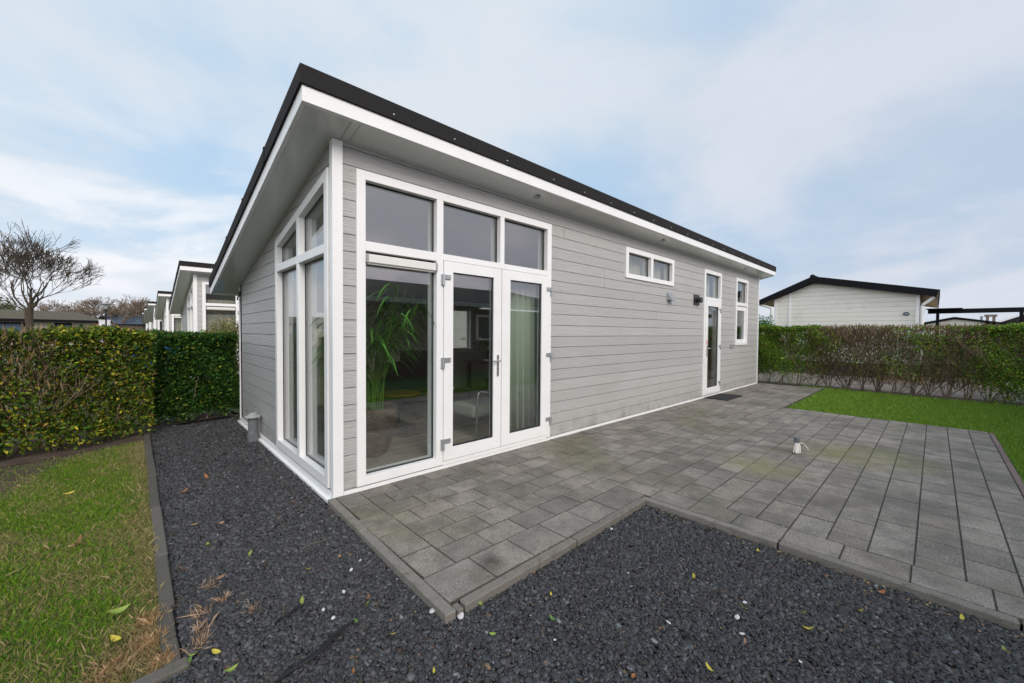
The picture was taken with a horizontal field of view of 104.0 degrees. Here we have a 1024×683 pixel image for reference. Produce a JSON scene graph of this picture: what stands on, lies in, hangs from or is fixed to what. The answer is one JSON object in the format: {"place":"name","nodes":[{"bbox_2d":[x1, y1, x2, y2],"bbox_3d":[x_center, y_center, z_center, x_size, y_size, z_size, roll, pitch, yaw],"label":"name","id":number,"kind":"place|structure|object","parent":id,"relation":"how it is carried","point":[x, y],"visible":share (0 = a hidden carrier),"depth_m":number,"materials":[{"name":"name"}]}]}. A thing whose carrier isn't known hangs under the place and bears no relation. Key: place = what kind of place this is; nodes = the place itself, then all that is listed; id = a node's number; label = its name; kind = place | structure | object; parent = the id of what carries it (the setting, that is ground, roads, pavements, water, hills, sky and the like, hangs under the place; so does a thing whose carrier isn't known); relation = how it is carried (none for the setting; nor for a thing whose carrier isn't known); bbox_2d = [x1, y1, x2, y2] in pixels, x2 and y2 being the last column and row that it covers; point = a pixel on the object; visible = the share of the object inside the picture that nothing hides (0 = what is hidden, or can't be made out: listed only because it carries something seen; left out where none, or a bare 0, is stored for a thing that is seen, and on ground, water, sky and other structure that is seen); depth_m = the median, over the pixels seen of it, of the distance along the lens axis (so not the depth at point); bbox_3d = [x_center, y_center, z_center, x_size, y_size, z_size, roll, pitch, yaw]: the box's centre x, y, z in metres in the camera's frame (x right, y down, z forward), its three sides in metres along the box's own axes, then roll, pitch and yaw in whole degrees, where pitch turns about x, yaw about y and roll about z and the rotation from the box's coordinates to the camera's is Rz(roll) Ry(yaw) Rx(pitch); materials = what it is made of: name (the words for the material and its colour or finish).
{"place":"outdoors","nodes":[
{"label":"outdoors","id":0,"kind":"place"},
{"bbox_2d":[0,440,174,682],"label":"lawn","id":1,"kind":"structure","parent":0,"point":[57,622],"depth_m":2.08,"materials":[{"name":"plant"}]},
{"bbox_2d":[66,534,81,546],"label":"fallen leaf","id":2,"kind":"object","parent":1,"relation":"on","point":[78,540],"visible":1,"depth_m":2.61,"materials":[{"name":"beige plant"}]},
{"bbox_2d":[78,647,143,682],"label":"grass tussock","id":3,"kind":"object","parent":1,"relation":"on","point":[107,667],"depth_m":1.67,"materials":[{"name":"brown plant"}]},
{"bbox_2d":[110,635,120,641],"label":"fallen leaf","id":4,"kind":"object","parent":1,"relation":"on","point":[116,638],"visible":1,"depth_m":1.81,"materials":[{"name":"yellow plant"}]},
{"bbox_2d":[107,603,130,613],"bbox_3d":[-1.957,1.333,1.989,0.039,0.027,0.085,18,9,41],"label":"fallen leaf","id":5,"kind":"object","parent":1,"relation":"on","point":[120,609],"visible":1,"depth_m":1.99,"materials":[{"name":"green plant"}]},
{"bbox_2d":[122,606,171,633],"bbox_3d":[-1.782,1.342,1.953,0.189,0.080,0.179,-1,2,-43],"label":"grass tussock","id":6,"kind":"object","parent":1,"relation":"on","point":[146,620],"depth_m":1.95,"materials":[{"name":"brown plant"}]},
{"bbox_2d":[121,624,175,655],"bbox_3d":[-1.653,1.343,1.823,0.189,0.085,0.234,-1,2,-43],"label":"grass tussock","id":7,"kind":"object","parent":1,"relation":"on","point":[151,636],"depth_m":1.82,"materials":[{"name":"brown plant"}]},
{"bbox_2d":[140,641,187,673],"bbox_3d":[-1.508,1.348,1.719,0.172,0.083,0.167,0,1,-23],"label":"grass tussock","id":8,"kind":"object","parent":1,"relation":"on","point":[168,659],"depth_m":1.72,"materials":[{"name":"brown plant"}]},
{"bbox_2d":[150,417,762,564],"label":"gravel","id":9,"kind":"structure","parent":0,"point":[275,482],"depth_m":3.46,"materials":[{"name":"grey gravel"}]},
{"bbox_2d":[244,412,261,442],"bbox_3d":[-3.382,1.119,5.221,0.190,0.388,0.190,-1,2,-43],"label":"vent pipe","id":10,"kind":"object","parent":9,"relation":"on","point":[253,431],"visible":0.97,"depth_m":5.17,"materials":[{"name":"grey plastic"}]},
{"bbox_2d":[0,346,1021,630],"bbox_3d":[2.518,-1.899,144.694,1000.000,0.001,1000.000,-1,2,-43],"label":"ground","id":11,"kind":"structure","parent":0,"point":[186,416],"depth_m":7.54,"materials":[{"name":"brown soil"}]},
{"bbox_2d":[0,293,21,309],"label":"evergreen shrub","id":12,"kind":"object","parent":11,"relation":"on","point":[4,306],"visible":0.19,"depth_m":34.63,"materials":[{"name":"green plant"}]},
{"bbox_2d":[0,299,50,310],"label":"bare tree","id":13,"kind":"object","parent":11,"relation":"on","point":[44,308],"visible":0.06,"depth_m":40.92,"materials":[{"name":"brown plant"}]},
{"bbox_2d":[0,309,100,348],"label":"bungalow","id":14,"kind":"object","parent":11,"relation":"on","point":[8,318],"visible":0.44,"depth_m":31.20,"materials":[{"name":"grey"}]},
{"bbox_2d":[0,322,25,332],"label":"window","id":15,"kind":"structure","parent":14,"relation":"in","point":[17,325],"depth_m":29.14,"materials":[{"name":"blue glass"}]},
{"bbox_2d":[55,323,71,327],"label":"window","id":16,"kind":"structure","parent":14,"relation":"in","point":[56,324],"depth_m":31.85,"materials":[{"name":"glass"}]},
{"bbox_2d":[0,219,106,348],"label":"bare tree","id":17,"kind":"object","parent":11,"relation":"on","point":[18,258],"visible":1,"depth_m":23.80,"materials":[{"name":"brown plant"}]},
{"bbox_2d":[36,299,83,311],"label":"bare tree","id":18,"kind":"object","parent":11,"relation":"on","point":[57,305],"visible":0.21,"depth_m":42.19,"materials":[{"name":"brown plant"}]},
{"bbox_2d":[0,444,124,499],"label":"soil strip","id":19,"kind":"object","parent":11,"relation":"on","point":[22,472],"visible":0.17,"depth_m":4.06,"materials":[{"name":"brown soil"}]},
{"bbox_2d":[58,295,126,319],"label":"bare tree","id":20,"kind":"object","parent":11,"relation":"on","point":[87,307],"visible":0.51,"depth_m":43.28,"materials":[{"name":"brown plant"}]},
{"bbox_2d":[98,320,110,347],"bbox_3d":[-28.378,-0.432,27.863,0.600,2.150,0.440,-1,2,-43],"label":"utility cabinet","id":21,"kind":"object","parent":11,"relation":"on","point":[101,322],"visible":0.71,"depth_m":27.66,"materials":[{"name":"white metal"}]},
{"bbox_2d":[97,303,115,351],"bbox_3d":[-26.438,-0.911,26.035,0.960,3.220,0.960,-1,2,-43],"label":"street lamp","id":22,"kind":"object","parent":11,"relation":"on","point":[105,305],"visible":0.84,"depth_m":25.98,"materials":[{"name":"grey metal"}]},
{"bbox_2d":[70,294,149,327],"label":"bare tree","id":23,"kind":"object","parent":11,"relation":"on","point":[130,308],"visible":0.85,"depth_m":43.57,"materials":[{"name":"brown plant"}]},
{"bbox_2d":[0,411,239,467],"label":"soil strip","id":24,"kind":"object","parent":11,"relation":"on","point":[28,456],"visible":0.5,"depth_m":4.92,"materials":[{"name":"brown soil"}]},
{"bbox_2d":[0,322,159,458],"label":"hedge","id":25,"kind":"object","parent":24,"relation":"on","point":[74,393],"visible":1,"depth_m":4.78,"materials":[{"name":"green plant"}]},
{"bbox_2d":[138,328,239,425],"bbox_3d":[-5.051,0.521,6.513,0.944,1.470,1.779,1,2,34],"label":"hedge","id":26,"kind":"object","parent":24,"relation":"on","point":[188,390],"visible":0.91,"depth_m":6.17,"materials":[{"name":"green plant"}]},
{"bbox_2d":[96,298,145,322],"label":"bare tree","id":27,"kind":"object","parent":11,"relation":"on","point":[127,309],"visible":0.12,"depth_m":47.45,"materials":[{"name":"brown plant"}]},
{"bbox_2d":[97,315,145,330],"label":"house","id":28,"kind":"structure","parent":11,"relation":"on","point":[134,323],"depth_m":44.79,"materials":[{"name":"beige brick"}]},
{"bbox_2d":[143,307,151,330],"bbox_3d":[-28.062,-1.327,39.551,12.326,3.392,4.846,-1,2,-43],"label":"chalet","id":29,"kind":"object","parent":11,"relation":"on","point":[145,321],"visible":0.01,"depth_m":34.22,"materials":[{"name":"grey paint"}]},
{"bbox_2d":[144,434,152,452],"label":"kerb stone","id":30,"kind":"object","parent":11,"relation":"on","point":[148,445],"visible":0.6,"depth_m":4.93,"materials":[{"name":"concrete"}]},
{"bbox_2d":[145,452,156,476],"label":"kerb stone","id":31,"kind":"object","parent":11,"relation":"on","point":[151,467],"visible":0.58,"depth_m":4.17,"materials":[{"name":"concrete"}]},
{"bbox_2d":[146,301,161,329],"bbox_3d":[-21.639,-1.123,32.828,12.326,3.392,4.846,-1,2,-43],"label":"chalet","id":32,"kind":"object","parent":11,"relation":"on","point":[151,306],"visible":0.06,"depth_m":27.71,"materials":[{"name":"grey paint"}]},
{"bbox_2d":[148,475,159,509],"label":"kerb stone","id":33,"kind":"object","parent":11,"relation":"on","point":[153,489],"visible":0.62,"depth_m":3.46,"materials":[{"name":"concrete"}]},
{"bbox_2d":[151,506,167,556],"bbox_3d":[-2.522,1.409,2.853,0.063,0.160,0.929,-1,2,-43],"label":"kerb stone","id":34,"kind":"object","parent":11,"relation":"on","point":[158,522],"visible":0.64,"depth_m":2.80,"materials":[{"name":"concrete"}]},
{"bbox_2d":[131,657,189,682],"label":"kerb stone","id":35,"kind":"object","parent":11,"relation":"on","point":[164,673],"visible":0.75,"depth_m":1.66,"materials":[{"name":"concrete"}]},
{"bbox_2d":[155,554,174,610],"bbox_3d":[-1.989,1.429,2.285,0.062,0.160,0.619,-1,2,-43],"label":"kerb stone","id":36,"kind":"object","parent":11,"relation":"on","point":[165,593],"visible":0.66,"depth_m":2.25,"materials":[{"name":"concrete"}]},
{"bbox_2d":[157,605,175,643],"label":"kerb stone","id":37,"kind":"object","parent":11,"relation":"on","point":[166,619],"visible":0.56,"depth_m":1.93,"materials":[{"name":"concrete"}]},
{"bbox_2d":[154,291,180,331],"bbox_3d":[-14.435,-0.899,25.468,12.326,3.392,4.846,-1,2,-43],"label":"chalet","id":38,"kind":"object","parent":11,"relation":"on","point":[162,310],"visible":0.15,"depth_m":20.11,"materials":[{"name":"grey paint"}]},
{"bbox_2d":[164,305,166,330],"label":"window","id":39,"kind":"structure","parent":38,"relation":"in","point":[165,328],"depth_m":20.60,"materials":[{"name":"white plastic"}]},
{"bbox_2d":[172,314,180,331],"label":"window","id":40,"kind":"structure","parent":38,"relation":"in","point":[173,315],"depth_m":20.10,"materials":[{"name":"white plastic"}]},
{"bbox_2d":[175,318,181,331],"bbox_3d":[-16.729,-0.433,20.776,1.207,2.150,0.089,-1,2,-43],"label":"curtain","id":41,"kind":"object","parent":38,"relation":"hanging from","point":[178,326],"visible":0.05,"depth_m":20.45,"materials":[{"name":"beige fabric"}]},
{"bbox_2d":[160,637,180,666],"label":"kerb stone","id":42,"kind":"object","parent":11,"relation":"on","point":[174,642],"visible":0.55,"depth_m":1.78,"materials":[{"name":"concrete"}]},
{"bbox_2d":[203,315,238,403],"bbox_3d":[-5.817,0.371,8.020,1.337,1.811,1.204,-1,2,-43],"label":"garden shrub","id":43,"kind":"object","parent":11,"relation":"on","point":[235,331],"visible":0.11,"depth_m":8.00,"materials":[{"name":"green plant"}]},
{"bbox_2d":[169,260,466,372],"bbox_3d":[-6.287,-0.640,16.936,12.326,3.392,4.846,-1,2,-43],"label":"chalet","id":44,"kind":"object","parent":11,"relation":"on","point":[190,294],"visible":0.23,"depth_m":12.08,"materials":[{"name":"grey paint"}]},
{"bbox_2d":[187,282,193,331],"bbox_3d":[-9.689,-0.368,12.166,0.172,2.725,1.722,-1,2,-43],"label":"window","id":45,"kind":"structure","parent":44,"relation":"in","point":[190,295],"depth_m":12.10,"materials":[{"name":"white plastic"}]},
{"bbox_2d":[206,299,234,333],"bbox_3d":[-8.626,-0.174,12.203,1.207,2.150,0.089,-1,2,-43],"label":"curtain","id":46,"kind":"object","parent":44,"relation":"hanging from","point":[211,316],"visible":0.3,"depth_m":12.02,"materials":[{"name":"beige fabric"}]},
{"bbox_2d":[202,282,238,372],"bbox_3d":[-8.061,-0.362,12.460,2.532,2.758,0.190,-1,2,-43],"label":"window","id":47,"kind":"structure","parent":44,"relation":"in","point":[217,306],"depth_m":11.70,"materials":[{"name":"white plastic"}]},
{"bbox_2d":[328,498,366,537],"bbox_3d":[-1.274,1.397,3.075,0.060,0.160,0.697,-2,3,-42],"label":"kerb stone","id":48,"kind":"object","parent":11,"relation":"on","point":[336,506],"visible":0.48,"depth_m":3.03,"materials":[{"name":"concrete"}]},
{"bbox_2d":[361,530,455,626],"bbox_3d":[-0.668,1.417,2.398,0.060,0.160,1.094,-2,2,-42],"label":"kerb stone","id":49,"kind":"object","parent":11,"relation":"on","point":[429,596],"visible":0.48,"depth_m":2.26,"materials":[{"name":"concrete"}]},
{"bbox_2d":[452,603,462,620],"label":"kerb stone","id":50,"kind":"object","parent":11,"relation":"on","point":[457,607],"visible":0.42,"depth_m":2.03,"materials":[{"name":"concrete"}]},
{"bbox_2d":[209,63,775,503],"bbox_3d":[1.306,-0.396,8.843,12.326,3.392,4.846,-1,2,-43],"label":"chalet","id":51,"kind":"object","parent":11,"relation":"on","point":[353,199],"visible":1,"depth_m":4.74,"materials":[{"name":"grey paint"}]},
{"bbox_2d":[275,167,329,487],"bbox_3d":[-2.095,-0.123,4.073,0.172,2.725,1.722,-1,2,-43],"label":"window","id":52,"kind":"structure","parent":51,"relation":"in","point":[300,232],"depth_m":4.04,"materials":[{"name":"white plastic"}]},
{"bbox_2d":[317,308,323,341],"bbox_3d":[-3.173,-0.293,7.229,0.900,0.600,0.172,-1,2,-43],"label":"window","id":53,"kind":"structure","parent":51,"relation":"in","point":[319,310],"depth_m":6.96,"materials":[{"name":"glass"}]},
{"bbox_2d":[310,283,434,457],"bbox_3d":[-1.380,0.291,4.298,1.556,1.796,1.653,-1,2,-43],"label":"potted palm","id":54,"kind":"object","parent":51,"relation":"on","point":[381,417],"visible":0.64,"depth_m":4.12,"materials":[{"name":"green palm leaf"},{"name":"brown-grey clay pot"}]},
{"bbox_2d":[393,396,488,437],"bbox_3d":[-1.203,1.133,6.442,2.350,0.011,2.120,-1,2,-43],"label":"rug","id":55,"kind":"object","parent":51,"relation":"on","point":[409,424],"visible":0.43,"depth_m":5.84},
{"bbox_2d":[379,389,420,421],"bbox_3d":[-1.652,0.944,5.888,0.600,0.392,0.600,-1,2,-43],"label":"side table","id":56,"kind":"object","parent":55,"relation":"on","point":[398,394],"visible":0.85,"depth_m":5.77,"materials":[{"name":"brown wood"}]},
{"bbox_2d":[380,350,427,405],"bbox_3d":[-1.794,0.639,6.876,0.760,0.952,0.780,1,1,18],"label":"lounge chair","id":57,"kind":"object","parent":55,"relation":"on","point":[417,379],"visible":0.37,"depth_m":7.03,"materials":[{"name":"fabric"}]},
{"bbox_2d":[355,168,551,486],"bbox_3d":[-0.468,-0.117,4.367,2.532,2.758,0.190,-1,2,-43],"label":"window","id":58,"kind":"structure","parent":51,"relation":"in","point":[430,261],"depth_m":3.99,"materials":[{"name":"white plastic"}]},
{"bbox_2d":[453,307,472,351],"bbox_3d":[-1.229,-0.273,9.068,0.750,1.000,0.172,-1,2,-43],"label":"window","id":59,"kind":"structure","parent":51,"relation":"in","point":[469,319],"depth_m":9.23,"materials":[{"name":"white plastic"}]},
{"bbox_2d":[453,386,488,437],"bbox_3d":[-0.355,0.747,5.278,0.752,0.847,0.564,-1,2,-43],"label":"armchair","id":60,"kind":"object","parent":51,"relation":"on","point":[477,407],"visible":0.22,"depth_m":5.01,"materials":[{"name":"fabric"}]},
{"bbox_2d":[441,260,501,460],"bbox_3d":[-0.424,0.198,4.311,0.813,2.039,0.136,-1,2,-43],"label":"door","id":61,"kind":"structure","parent":51,"relation":"in","point":[450,450],"depth_m":4.30,"materials":[{"name":"white plastic"}]},
{"bbox_2d":[463,359,488,397],"bbox_3d":[-0.158,0.740,7.914,1.400,0.745,0.840,-1,2,-43],"label":"dining table","id":62,"kind":"object","parent":51,"relation":"on","point":[480,361],"visible":0.21,"depth_m":7.72,"materials":[{"name":"brown wood"}]},
{"bbox_2d":[473,333,489,360],"bbox_3d":[-0.438,0.047,7.679,0.658,0.648,0.638,-1,2,-43],"label":"potted plant","id":63,"kind":"object","parent":62,"relation":"on","point":[484,340],"visible":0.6,"depth_m":7.65,"materials":[{"name":"plant"}]},
{"bbox_2d":[510,281,537,430],"bbox_3d":[0.161,0.164,5.172,0.698,1.990,0.172,-1,2,-43],"label":"curtain","id":64,"kind":"object","parent":51,"relation":"hanging from","point":[523,354],"visible":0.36,"depth_m":5.11,"materials":[{"name":"white fabric"}]},
{"bbox_2d":[501,269,552,445],"bbox_3d":[0.182,0.188,4.907,0.871,2.039,0.102,-1,2,-43],"label":"door","id":65,"kind":"structure","parent":51,"relation":"in","point":[544,356],"depth_m":4.97,"materials":[{"name":"white plastic"}]},
{"bbox_2d":[629,256,660,278],"bbox_3d":[2.301,-1.248,7.152,1.536,0.490,0.062,-1,2,-43],"label":"curtain","id":66,"kind":"object","parent":51,"relation":"hanging from","point":[635,265],"visible":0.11,"depth_m":7.12,"materials":[{"name":"white fabric"}]},
{"bbox_2d":[624,246,674,285],"bbox_3d":[2.397,-1.288,7.052,1.715,0.495,0.172,-1,2,-43],"label":"window","id":67,"kind":"structure","parent":51,"relation":"in","point":[647,258],"depth_m":7.00,"materials":[{"name":"white plastic"}]},
{"bbox_2d":[706,277,709,386],"bbox_3d":[4.357,-0.195,9.128,0.756,2.580,0.047,-1,2,-43],"label":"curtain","id":68,"kind":"object","parent":51,"relation":"hanging from","point":[707,286],"visible":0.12,"depth_m":9.31,"materials":[{"name":"fabric"}]},
{"bbox_2d":[701,269,721,395],"bbox_3d":[4.439,-0.202,9.015,0.995,2.740,0.172,-1,2,-43],"label":"door frame","id":69,"kind":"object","parent":51,"relation":"in","point":[717,277],"depth_m":9.23,"materials":[{"name":"white plastic"}]},
{"bbox_2d":[704,300,721,393],"bbox_3d":[4.511,0.117,8.973,0.864,2.055,0.136,-1,2,-43],"label":"door","id":70,"kind":"structure","parent":51,"relation":"in","point":[709,303],"depth_m":9.16,"materials":[{"name":"white plastic"}]},
{"bbox_2d":[734,277,748,344],"bbox_3d":[5.865,-0.758,10.346,0.910,1.690,0.172,-1,2,-43],"label":"window","id":71,"kind":"structure","parent":51,"relation":"in","point":[742,306],"depth_m":10.54,"materials":[{"name":"white plastic"}]},
{"bbox_2d":[460,538,576,613],"bbox_3d":[0.080,1.422,2.395,0.933,0.160,0.060,-1,3,-44],"label":"kerb stone","id":72,"kind":"object","parent":11,"relation":"on","point":[493,588],"visible":0.46,"depth_m":2.31,"materials":[{"name":"concrete"}]},
{"bbox_2d":[572,498,645,546],"bbox_3d":[0.764,1.412,3.050,0.939,0.160,0.060,-1,3,-44],"label":"kerb stone","id":73,"kind":"object","parent":11,"relation":"on","point":[593,530],"visible":0.46,"depth_m":2.98,"materials":[{"name":"concrete"}]},
{"bbox_2d":[642,496,778,549],"bbox_3d":[1.455,1.417,3.058,0.060,0.160,0.984,0,1,-44],"label":"kerb stone","id":74,"kind":"object","parent":11,"relation":"on","point":[752,536],"visible":0.42,"depth_m":2.96,"materials":[{"name":"concrete"}]},
{"bbox_2d":[758,314,780,372],"bbox_3d":[9.387,0.081,15.109,1.982,2.301,1.558,-1,2,-43],"label":"garden shrub","id":75,"kind":"object","parent":11,"relation":"on","point":[762,322],"visible":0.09,"depth_m":14.86,"materials":[{"name":"green plant"}]},
{"bbox_2d":[759,274,939,379],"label":"gabled house","id":76,"kind":"structure","parent":11,"relation":"on","point":[817,300],"depth_m":14.06,"materials":[{"name":"white painted wood siding"},{"name":"black roofing felt"},{"name":"dark tile"}]},
{"bbox_2d":[757,380,1023,406],"bbox_3d":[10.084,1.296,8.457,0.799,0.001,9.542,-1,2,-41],"label":"hedge bed","id":77,"kind":"object","parent":11,"relation":"on","point":[938,397],"depth_m":9.55,"materials":[{"name":"brown soil"}]},
{"bbox_2d":[757,322,1023,404],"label":"hedge","id":78,"kind":"object","parent":77,"relation":"on","point":[821,347],"visible":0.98,"depth_m":9.34,"materials":[{"name":"green plant"}]},
{"bbox_2d":[778,540,1019,629],"bbox_3d":[2.146,1.438,2.329,0.060,0.160,1.004,-1,2,-43],"label":"kerb stone","id":79,"kind":"object","parent":11,"relation":"on","point":[1006,621],"visible":0.42,"depth_m":2.24,"materials":[{"name":"concrete"}]},
{"bbox_2d":[923,335,1023,381],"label":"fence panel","id":80,"kind":"object","parent":11,"relation":"on","point":[961,361],"visible":0.04,"depth_m":12.52,"materials":[{"name":"brown wood"}]},
{"bbox_2d":[926,307,1023,331],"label":"pergola","id":81,"kind":"object","parent":11,"relation":"on","point":[938,311],"visible":0.71,"depth_m":13.17,"materials":[{"name":"black metal"}]},
{"bbox_2d":[989,433,1000,445],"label":"kerb stone","id":82,"kind":"object","parent":11,"relation":"on","point":[994,439],"visible":0.46,"depth_m":5.39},
{"bbox_2d":[996,445,1010,462],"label":"kerb stone","id":83,"kind":"object","parent":11,"relation":"on","point":[1002,453],"visible":0.48,"depth_m":4.72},
{"bbox_2d":[1005,463,1023,486],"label":"kerb stone","id":84,"kind":"object","parent":11,"relation":"on","point":[1014,474],"visible":0.48,"depth_m":4.04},
{"bbox_2d":[0,0,1023,333],"label":"sky","id":85,"kind":"structure","parent":0,"point":[875,141],"materials":[{"name":"blue"}]},
{"bbox_2d":[150,418,1023,682],"bbox_3d":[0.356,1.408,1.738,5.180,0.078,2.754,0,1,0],"label":"gravel","id":86,"kind":"structure","parent":0,"point":[769,588],"depth_m":1.99,"materials":[{"name":"grey gravel"}]},
{"bbox_2d":[178,600,213,619],"bbox_3d":[-1.593,1.341,2.014,0.124,0.082,0.115,0,1,-1],"label":"grass wisp","id":87,"kind":"object","parent":86,"relation":"on","point":[198,614],"depth_m":2.01,"materials":[{"name":"brown plant"}]},
{"bbox_2d":[179,626,214,653],"bbox_3d":[-1.426,1.342,1.833,0.139,0.090,0.123,0,2,-27],"label":"grass wisp","id":88,"kind":"object","parent":86,"relation":"on","point":[201,641],"depth_m":1.82,"materials":[{"name":"brown plant"}]},
{"bbox_2d":[189,611,219,636],"bbox_3d":[-1.480,1.347,1.914,0.140,0.076,0.121,1,2,33],"label":"grass wisp","id":89,"kind":"object","parent":86,"relation":"on","point":[199,628],"depth_m":1.91,"materials":[{"name":"brown plant"}]},
{"bbox_2d":[212,590,231,601],"bbox_3d":[-1.537,1.351,2.134,0.067,0.056,0.105,1,2,27],"label":"grass wisp","id":90,"kind":"object","parent":86,"relation":"on","point":[224,598],"depth_m":2.12,"materials":[{"name":"brown plant"}]},
{"bbox_2d":[237,599,258,613],"bbox_3d":[-1.343,1.351,2.051,0.105,0.064,0.096,0,1,-4],"label":"grass wisp","id":91,"kind":"object","parent":86,"relation":"on","point":[251,607],"depth_m":2.05,"materials":[{"name":"brown plant"}]},
{"bbox_2d":[274,601,311,624],"bbox_3d":[-1.112,1.366,2.021,0.031,0.011,0.193,1,2,30],"label":"ground cloth","id":92,"kind":"object","parent":86,"relation":"on","point":[291,612],"visible":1,"depth_m":2.02,"materials":[{"name":"black fabric"}]},
{"bbox_2d":[273,619,354,682],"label":"ground cloth","id":93,"kind":"object","parent":86,"relation":"on","point":[322,648],"visible":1,"depth_m":1.75,"materials":[{"name":"black fabric"}]},
{"bbox_2d":[173,453,1022,662],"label":"leaf litter","id":94,"kind":"object","parent":86,"relation":"on","point":[809,563],"visible":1,"depth_m":2.31,"materials":[{"name":"brown plant"}]},
{"bbox_2d":[335,383,1023,624],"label":"patio","id":95,"kind":"structure","parent":0,"point":[481,522],"depth_m":3.49,"materials":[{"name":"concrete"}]},
{"bbox_2d":[705,393,741,400],"bbox_3d":[4.660,1.216,8.793,0.940,0.014,0.470,-1,2,-43],"label":"doormat","id":96,"kind":"object","parent":95,"relation":"on","point":[723,396],"visible":1,"depth_m":8.77,"materials":[{"name":"grey rubber"}]},
{"bbox_2d":[793,436,808,453],"bbox_3d":[3.391,1.220,4.710,0.190,0.187,0.081,0,1,-17],"label":"pipe stub","id":97,"kind":"object","parent":95,"relation":"on","point":[797,447],"visible":1,"depth_m":4.69,"materials":[{"name":"grey plastic"}]},
{"bbox_2d":[758,371,1023,402],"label":"path","id":98,"kind":"structure","parent":0,"point":[886,387],"depth_m":11.40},
{"bbox_2d":[787,385,1023,482],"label":"lawn","id":99,"kind":"structure","parent":0,"point":[969,429],"depth_m":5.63,"materials":[{"name":"plant"}]},
{"bbox_2d":[924,316,1006,338],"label":"distant house","id":100,"kind":"structure","parent":0,"point":[958,320],"depth_m":27.40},
{"bbox_2d":[984,314,1018,338],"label":"distant house","id":101,"kind":"structure","parent":0,"point":[1014,319],"depth_m":26.09,"materials":[{"name":"tile"}]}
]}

